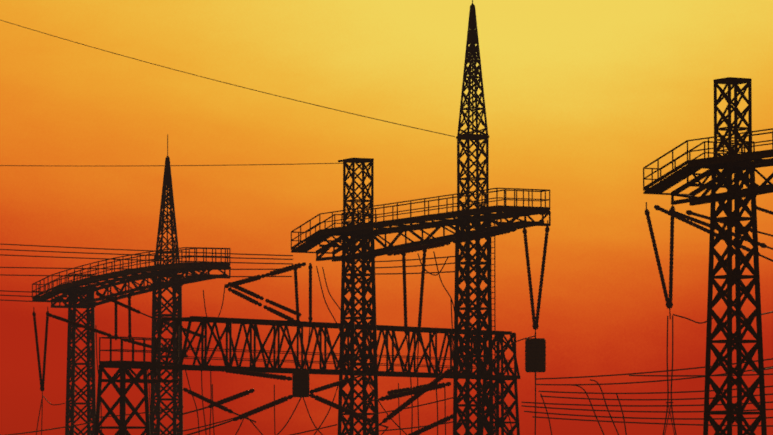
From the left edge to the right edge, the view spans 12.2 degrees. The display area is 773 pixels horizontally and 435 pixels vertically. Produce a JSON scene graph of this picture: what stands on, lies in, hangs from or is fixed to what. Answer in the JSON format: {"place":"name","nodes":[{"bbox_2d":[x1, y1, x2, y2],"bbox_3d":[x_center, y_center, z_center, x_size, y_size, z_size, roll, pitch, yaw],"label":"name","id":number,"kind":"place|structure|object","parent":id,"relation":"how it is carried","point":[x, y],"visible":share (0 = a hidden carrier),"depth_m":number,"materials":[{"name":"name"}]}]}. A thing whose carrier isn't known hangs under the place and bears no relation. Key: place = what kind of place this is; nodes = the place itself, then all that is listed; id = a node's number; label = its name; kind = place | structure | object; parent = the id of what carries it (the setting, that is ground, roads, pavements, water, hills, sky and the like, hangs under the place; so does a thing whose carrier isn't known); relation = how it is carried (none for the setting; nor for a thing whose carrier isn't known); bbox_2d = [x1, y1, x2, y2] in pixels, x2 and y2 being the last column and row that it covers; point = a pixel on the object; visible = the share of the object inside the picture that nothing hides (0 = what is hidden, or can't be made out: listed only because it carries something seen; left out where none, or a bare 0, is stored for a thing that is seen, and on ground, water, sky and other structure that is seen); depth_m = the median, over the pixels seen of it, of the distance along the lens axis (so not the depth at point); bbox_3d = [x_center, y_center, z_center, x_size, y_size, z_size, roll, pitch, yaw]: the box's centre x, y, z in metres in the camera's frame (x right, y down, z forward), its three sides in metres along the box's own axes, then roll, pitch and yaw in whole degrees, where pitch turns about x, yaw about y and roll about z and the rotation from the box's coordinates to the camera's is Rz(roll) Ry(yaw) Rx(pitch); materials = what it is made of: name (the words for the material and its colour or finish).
{"place":"outdoors","nodes":[
{"label":"outdoors","id":0,"kind":"place"},
{"bbox_2d":[0,0,772,434],"label":"sky","id":1,"kind":"structure","parent":0,"point":[581,96],"materials":[{"name":"orange"}]},
{"label":"ground","id":2,"kind":"structure","parent":0,"visible":0},
{"bbox_2d":[32,134,230,434],"bbox_3d":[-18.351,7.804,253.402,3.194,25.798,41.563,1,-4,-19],"label":"gantry","id":3,"kind":"object","parent":2,"relation":"on","point":[73,289],"visible":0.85,"depth_m":246.01,"materials":[{"name":"black metal"}]},
{"bbox_2d":[95,337,177,434],"bbox_3d":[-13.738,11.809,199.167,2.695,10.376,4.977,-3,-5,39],"label":"landing","id":4,"kind":"object","parent":2,"relation":"on","point":[144,366],"visible":1,"depth_m":198.18,"materials":[{"name":"metal"}]},
{"bbox_2d":[152,316,519,434],"bbox_3d":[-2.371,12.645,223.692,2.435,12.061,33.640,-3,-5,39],"label":"truss girder","id":5,"kind":"structure","parent":2,"relation":"on","point":[501,376],"depth_m":221.88,"materials":[{"name":"metal"}]},
{"bbox_2d":[291,0,550,434],"bbox_3d":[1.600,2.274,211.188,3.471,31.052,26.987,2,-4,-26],"label":"gantry","id":6,"kind":"object","parent":2,"relation":"on","point":[363,234],"visible":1,"depth_m":206.65,"materials":[{"name":"metal"}]},
{"bbox_2d":[0,20,772,434],"bbox_3d":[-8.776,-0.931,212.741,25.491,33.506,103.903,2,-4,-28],"label":"conductors","id":7,"kind":"object","parent":6,"relation":"attached to","point":[666,412],"visible":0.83,"depth_m":209.99,"materials":[{"name":"metal"}]},
{"bbox_2d":[292,365,309,396],"bbox_3d":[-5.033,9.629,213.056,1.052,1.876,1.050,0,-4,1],"label":"line trap","id":8,"kind":"object","parent":7,"relation":"attached to","point":[300,383],"visible":1,"depth_m":212.63,"materials":[{"name":"paint"}]},
{"bbox_2d":[33,199,672,402],"bbox_3d":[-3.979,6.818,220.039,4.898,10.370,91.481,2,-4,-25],"label":"line hardware","id":9,"kind":"object","parent":7,"relation":"attached to","point":[406,332],"visible":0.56,"depth_m":210.09,"materials":[{"name":"metal"}]},
{"bbox_2d":[32,205,772,434],"bbox_3d":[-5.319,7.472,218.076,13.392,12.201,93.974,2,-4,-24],"label":"insulator strings","id":10,"kind":"object","parent":7,"relation":"attached to","point":[417,392],"visible":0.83,"depth_m":210.35,"materials":[{"name":"ceramic"}]},
{"bbox_2d":[525,332,545,379],"bbox_3d":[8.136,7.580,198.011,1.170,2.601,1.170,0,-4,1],"label":"line trap","id":11,"kind":"object","parent":10,"relation":"hanging from","point":[535,354],"visible":1,"depth_m":197.55,"materials":[{"name":"paint"}]},
{"bbox_2d":[643,77,772,434],"bbox_3d":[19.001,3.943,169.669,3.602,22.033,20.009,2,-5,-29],"label":"gantry","id":12,"kind":"object","parent":2,"relation":"on","point":[730,161],"visible":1,"depth_m":174.57,"materials":[{"name":"metal"}]}
]}

